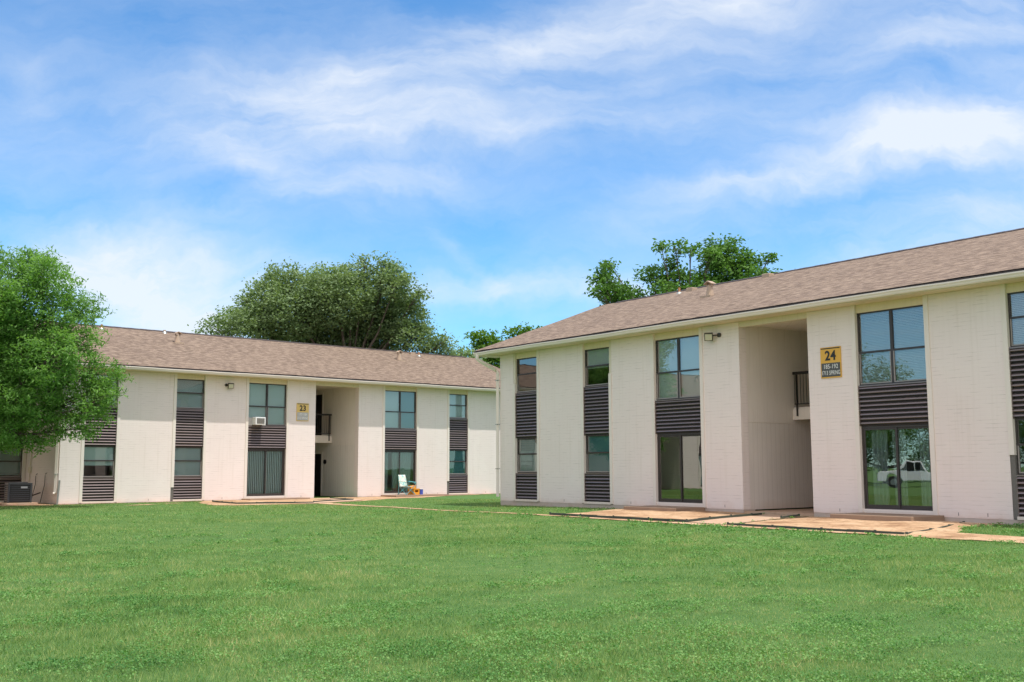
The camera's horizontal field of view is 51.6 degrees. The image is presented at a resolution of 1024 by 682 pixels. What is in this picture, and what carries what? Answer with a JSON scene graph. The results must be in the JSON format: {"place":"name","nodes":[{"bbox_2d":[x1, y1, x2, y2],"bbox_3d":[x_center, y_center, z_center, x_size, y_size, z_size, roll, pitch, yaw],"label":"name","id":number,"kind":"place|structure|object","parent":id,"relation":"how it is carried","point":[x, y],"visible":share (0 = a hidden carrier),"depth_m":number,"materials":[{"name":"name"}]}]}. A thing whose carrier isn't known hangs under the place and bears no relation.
{"place":"outdoors","nodes":[
{"label":"outdoors","id":0,"kind":"place"},
{"bbox_2d":[0,503,53,505],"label":"ground","id":1,"kind":"structure","parent":0,"point":[40,504],"depth_m":39.45,"materials":[{"name":"beige concrete"}]},
{"bbox_2d":[0,502,37,504],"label":"condenser pad","id":2,"kind":"object","parent":1,"relation":"on","point":[19,503],"visible":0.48,"depth_m":39.96,"materials":[{"name":"concrete"}]},
{"bbox_2d":[4,482,40,502],"bbox_3d":[-18.623,5.775,40.459,1.287,0.770,0.856,4,-8,-33],"label":"air condenser","id":3,"kind":"object","parent":2,"relation":"on","point":[17,491],"visible":1,"depth_m":40.03,"materials":[{"name":"black metal"}]},
{"bbox_2d":[314,498,358,502],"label":"path","id":4,"kind":"structure","parent":0,"point":[335,501],"depth_m":43.56,"materials":[{"name":"concrete"}]},
{"bbox_2d":[199,494,478,504],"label":"ground","id":5,"kind":"structure","parent":0,"point":[303,500],"depth_m":44.27,"materials":[{"name":"beige concrete"}]},
{"bbox_2d":[242,497,309,499],"bbox_3d":[-10.246,6.891,46.048,2.900,0.120,0.800,6,-9,-41],"label":"concrete step","id":6,"kind":"object","parent":5,"relation":"on","point":[276,498],"visible":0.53,"depth_m":45.61,"materials":[{"name":"beige concrete"}]},
{"bbox_2d":[381,494,448,496],"bbox_3d":[-4.640,7.410,50.701,3.100,0.120,1.250,6,-9,-41],"label":"concrete step","id":7,"kind":"object","parent":5,"relation":"on","point":[404,495],"visible":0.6,"depth_m":50.03,"materials":[{"name":"beige concrete"}]},
{"bbox_2d":[398,475,415,494],"bbox_3d":[-5.016,6.810,50.272,0.704,0.950,0.755,-6,-9,40],"label":"camp chair","id":8,"kind":"object","parent":7,"relation":"on","point":[402,481],"visible":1,"depth_m":50.33,"materials":[{"name":"fabric"}]},
{"bbox_2d":[411,488,419,494],"bbox_3d":[-4.630,7.194,50.608,0.364,0.288,0.284,6,-9,-41],"label":"toy crate","id":9,"kind":"object","parent":7,"relation":"on","point":[416,491],"visible":1,"depth_m":50.53,"materials":[{"name":"orange plastic"}]},
{"bbox_2d":[408,485,415,494],"bbox_3d":[-4.813,7.152,50.881,0.324,0.438,0.264,6,-9,-41],"label":"toy crate","id":10,"kind":"object","parent":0,"point":[410,488],"visible":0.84,"depth_m":50.77,"materials":[{"name":"orange plastic"}]},
{"bbox_2d":[0,490,1023,681],"bbox_3d":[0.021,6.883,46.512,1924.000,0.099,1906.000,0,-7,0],"label":"ground","id":11,"kind":"structure","parent":0,"point":[961,649],"depth_m":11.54,"materials":[{"name":"green plant"}]},
{"bbox_2d":[0,363,27,501],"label":"apartment building","id":12,"kind":"structure","parent":11,"relation":"on","point":[21,469],"depth_m":43.23,"materials":[{"name":"paint"}]},
{"bbox_2d":[0,447,22,477],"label":"window","id":13,"kind":"structure","parent":12,"relation":"in","point":[13,469],"depth_m":43.22,"materials":[{"name":"clear glass"}]},
{"bbox_2d":[0,244,136,457],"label":"ash tree","id":14,"kind":"object","parent":11,"relation":"on","point":[23,336],"visible":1,"depth_m":36.77,"materials":[{"name":"green plant"}]},
{"bbox_2d":[0,320,499,504],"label":"apartment building","id":15,"kind":"structure","parent":11,"relation":"on","point":[378,422],"depth_m":47.46,"materials":[{"name":"paint"}]},
{"bbox_2d":[83,446,114,477],"bbox_3d":[-16.251,4.753,41.623,1.240,1.225,0.093,6,-9,-41],"label":"window","id":16,"kind":"structure","parent":15,"relation":"in","point":[93,455],"depth_m":41.69,"materials":[{"name":"clear glass"}]},
{"bbox_2d":[87,374,117,405],"bbox_3d":[-16.259,1.945,41.958,1.240,1.230,0.093,6,-9,-41],"label":"window","id":17,"kind":"structure","parent":15,"relation":"in","point":[115,403],"depth_m":42.23,"materials":[{"name":"clear glass"}]},
{"bbox_2d":[174,447,201,476],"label":"window","id":18,"kind":"structure","parent":15,"relation":"in","point":[186,464],"depth_m":44.11,"materials":[{"name":"clear glass"}]},
{"bbox_2d":[176,379,203,408],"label":"window","id":19,"kind":"structure","parent":15,"relation":"in","point":[183,392],"depth_m":44.45,"materials":[{"name":"clear glass"}]},
{"bbox_2d":[225,383,233,388],"bbox_3d":[-12.078,1.919,45.346,0.321,0.244,0.309,6,-9,-41],"label":"floodlight","id":20,"kind":"object","parent":15,"relation":"attached to","point":[230,385],"visible":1,"depth_m":45.29,"materials":[{"name":"brown metal"}]},
{"bbox_2d":[248,417,265,425],"bbox_3d":[-11.025,3.494,46.135,0.850,0.345,0.372,6,-9,-41],"label":"window air conditioner","id":21,"kind":"object","parent":15,"relation":"attached to","point":[257,421],"depth_m":46.01,"materials":[{"name":"white plastic"}]},
{"bbox_2d":[246,449,284,497],"bbox_3d":[-10.815,5.778,46.369,1.870,2.085,0.235,6,-9,-41],"label":"sliding door","id":22,"kind":"structure","parent":15,"relation":"in","point":[266,493],"depth_m":46.46,"materials":[{"name":"clear glass"}]},
{"bbox_2d":[249,383,285,425],"bbox_3d":[-10.819,2.809,46.729,1.870,1.845,0.093,6,-9,-41],"label":"window","id":23,"kind":"structure","parent":15,"relation":"in","point":[274,394],"depth_m":46.81,"materials":[{"name":"clear glass"}]},
{"bbox_2d":[296,403,308,420],"bbox_3d":[-9.433,3.205,47.738,0.620,0.800,0.032,6,-9,-41],"label":"building sign","id":24,"kind":"object","parent":15,"relation":"attached to","point":[302,412],"visible":1,"depth_m":47.72,"materials":[{"name":"yellow metal"}]},
{"bbox_2d":[384,450,415,493],"bbox_3d":[-5.467,6.330,51.122,1.900,2.085,0.282,6,-9,-41],"label":"sliding door","id":25,"kind":"structure","parent":15,"relation":"in","point":[401,459],"depth_m":51.20,"materials":[{"name":"clear glass"}]},
{"bbox_2d":[385,390,415,429],"bbox_3d":[-5.458,3.358,51.457,1.900,1.845,0.093,6,-9,-41],"label":"window","id":26,"kind":"structure","parent":15,"relation":"in","point":[404,400],"depth_m":51.49,"materials":[{"name":"clear glass"}]},
{"bbox_2d":[449,450,466,474],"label":"window","id":27,"kind":"structure","parent":15,"relation":"in","point":[457,461],"depth_m":53.58,"materials":[{"name":"clear glass"}]},
{"bbox_2d":[450,394,466,418],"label":"window","id":28,"kind":"structure","parent":15,"relation":"in","point":[457,405],"depth_m":53.92,"materials":[{"name":"clear glass"}]},
{"bbox_2d":[212,500,313,503],"bbox_3d":[-10.280,6.311,41.250,4.963,0.147,1.755,-3,-7,24],"label":"lawn edging","id":29,"kind":"object","parent":11,"relation":"on","point":[257,502],"visible":0.62,"depth_m":40.69,"materials":[{"name":"beige concrete"}]},
{"bbox_2d":[187,250,463,355],"bbox_3d":[-10.660,1.780,62.131,15.635,14.195,9.857,0,-7,0],"label":"live oak tree","id":30,"kind":"object","parent":11,"relation":"on","point":[311,307],"visible":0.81,"depth_m":60.76,"materials":[{"name":"green plant"}]},
{"bbox_2d":[313,497,353,501],"bbox_3d":[-7.360,6.634,44.084,1.287,0.146,5.081,0,-7,0],"label":"lawn edging","id":31,"kind":"object","parent":11,"relation":"on","point":[335,500],"visible":0.56,"depth_m":43.82,"materials":[{"name":"beige concrete"}]},
{"bbox_2d":[451,345,493,363],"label":"grey green tree","id":32,"kind":"object","parent":11,"relation":"on","point":[468,353],"visible":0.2,"depth_m":70.28,"materials":[{"name":"green plant"}]},
{"bbox_2d":[461,321,542,367],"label":"tree","id":33,"kind":"object","parent":11,"relation":"on","point":[485,340],"visible":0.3,"depth_m":74.59,"materials":[{"name":"green plant"}]},
{"bbox_2d":[549,512,761,522],"bbox_3d":[3.828,4.412,26.402,5.658,0.156,3.966,0,-7,0],"label":"lawn edging","id":34,"kind":"object","parent":11,"relation":"on","point":[662,519],"visible":0.57,"depth_m":26.11,"materials":[{"name":"grey concrete"}]},
{"bbox_2d":[624,505,704,510],"bbox_3d":[4.423,4.933,30.883,1.220,0.200,2.100,5,-9,-37],"label":"concrete step","id":35,"kind":"object","parent":11,"relation":"on","point":[663,508],"visible":0.55,"depth_m":30.33,"materials":[{"name":"beige concrete"}]},
{"bbox_2d":[581,232,782,305],"bbox_3d":[8.594,1.032,52.361,10.381,13.243,4.799,0,-7,0],"label":"pecan tree","id":36,"kind":"object","parent":11,"relation":"on","point":[726,267],"visible":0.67,"depth_m":52.30,"materials":[{"name":"green plant"}]},
{"bbox_2d":[473,228,1023,524],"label":"apartment building","id":37,"kind":"structure","parent":11,"relation":"on","point":[917,407],"depth_m":30.05,"materials":[{"name":"paint"}]},
{"bbox_2d":[517,357,536,392],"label":"window","id":38,"kind":"structure","parent":37,"relation":"in","point":[518,374],"depth_m":37.87,"materials":[{"name":"clear glass"}]},
{"bbox_2d":[517,438,536,472],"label":"window","id":39,"kind":"structure","parent":37,"relation":"in","point":[528,448],"depth_m":37.32,"materials":[{"name":"clear glass"}]},
{"bbox_2d":[585,347,608,386],"bbox_3d":[2.828,0.858,34.643,0.093,1.230,1.240,5,-9,-37],"label":"window","id":40,"kind":"structure","parent":37,"relation":"in","point":[599,357],"depth_m":34.77,"materials":[{"name":"clear glass"}]},
{"bbox_2d":[586,435,609,472],"bbox_3d":[2.837,3.666,34.307,0.093,1.225,1.240,5,-9,-37],"label":"window","id":41,"kind":"structure","parent":37,"relation":"in","point":[597,445],"depth_m":34.41,"materials":[{"name":"clear glass"}]},
{"bbox_2d":[655,335,699,399],"bbox_3d":[5.018,0.819,31.779,0.093,1.845,1.870,5,-9,-37],"label":"window","id":42,"kind":"structure","parent":37,"relation":"in","point":[668,353],"depth_m":31.80,"materials":[{"name":"clear glass"}]},
{"bbox_2d":[657,433,702,504],"bbox_3d":[4.992,3.784,31.391,0.140,2.085,1.870,5,-9,-37],"label":"sliding door","id":43,"kind":"structure","parent":37,"relation":"in","point":[660,500],"depth_m":31.50,"materials":[{"name":"brown metal"}]},
{"bbox_2d":[704,332,720,340],"bbox_3d":[5.785,-0.125,30.499,0.486,0.244,0.198,-2,-7,14],"label":"floodlight","id":44,"kind":"object","parent":37,"relation":"attached to","point":[708,336],"visible":1,"depth_m":30.46,"materials":[{"name":"brown metal"}]},
{"bbox_2d":[820,346,841,378],"bbox_3d":[8.236,0.551,27.362,0.033,0.800,0.620,5,-9,-37],"label":"building sign","id":45,"kind":"object","parent":37,"relation":"attached to","point":[831,364],"visible":1,"depth_m":27.34,"materials":[{"name":"yellow metal"}]},
{"bbox_2d":[857,305,926,385],"bbox_3d":[9.391,0.130,26.125,0.108,1.845,1.900,5,-9,-37],"label":"window","id":46,"kind":"structure","parent":37,"relation":"in","point":[890,351],"depth_m":26.13,"materials":[{"name":"clear glass"}]},
{"bbox_2d":[861,424,932,512],"bbox_3d":[9.416,3.101,25.786,0.282,2.085,1.900,5,-9,-37],"label":"sliding door","id":47,"kind":"structure","parent":37,"relation":"in","point":[879,434],"depth_m":25.89,"materials":[{"name":"clear glass"}]},
{"bbox_2d":[1007,291,1023,346],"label":"window","id":48,"kind":"structure","parent":37,"relation":"in","point":[1015,318],"depth_m":23.73,"materials":[{"name":"clear glass"}]},
{"bbox_2d":[1015,419,1023,474],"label":"window","id":49,"kind":"structure","parent":37,"relation":"in","point":[1016,427],"depth_m":23.42,"materials":[{"name":"brown metal"}]},
{"bbox_2d":[780,514,799,518],"bbox_3d":[7.046,4.464,26.809,0.055,0.142,1.495,-4,-8,32],"label":"lawn edging","id":50,"kind":"object","parent":11,"relation":"on","point":[785,517],"visible":0.59,"depth_m":26.58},
{"bbox_2d":[727,522,904,533],"bbox_3d":[6.069,3.862,21.703,0.056,0.132,4.427,5,-8,-36],"label":"lawn edging","id":51,"kind":"object","parent":11,"relation":"on","point":[826,529],"visible":0.54,"depth_m":21.43,"materials":[{"name":"grey concrete"}]},
{"bbox_2d":[830,512,944,520],"bbox_3d":[8.856,4.211,25.084,1.300,0.200,2.230,5,-9,-37],"label":"concrete step","id":52,"kind":"object","parent":11,"relation":"on","point":[884,516],"visible":0.58,"depth_m":24.59,"materials":[{"name":"beige concrete"}]},
{"bbox_2d":[905,521,964,533],"bbox_3d":[8.795,3.870,21.824,0.104,0.120,4.658,-5,-8,35],"label":"lawn edging","id":53,"kind":"object","parent":11,"relation":"on","point":[933,528],"visible":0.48,"depth_m":21.38,"materials":[{"name":"grey concrete"}]},
{"bbox_2d":[0,0,1023,359],"label":"sky","id":54,"kind":"structure","parent":0,"point":[501,151],"materials":[{"name":"blue"}]},
{"bbox_2d":[566,509,763,518],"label":"ground","id":55,"kind":"structure","parent":0,"point":[664,514],"depth_m":28.50,"materials":[{"name":"beige concrete"}]},
{"bbox_2d":[318,503,1023,542],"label":"path","id":56,"kind":"structure","parent":0,"point":[963,538],"depth_m":22.42,"materials":[{"name":"beige concrete"}]},
{"bbox_2d":[693,514,803,523],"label":"path","id":57,"kind":"structure","parent":0,"point":[743,519],"depth_m":25.50,"materials":[{"name":"concrete"}]},
{"bbox_2d":[745,516,1023,540],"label":"ground","id":58,"kind":"structure","parent":0,"point":[916,527],"depth_m":22.73,"materials":[{"name":"beige concrete"}]}
]}

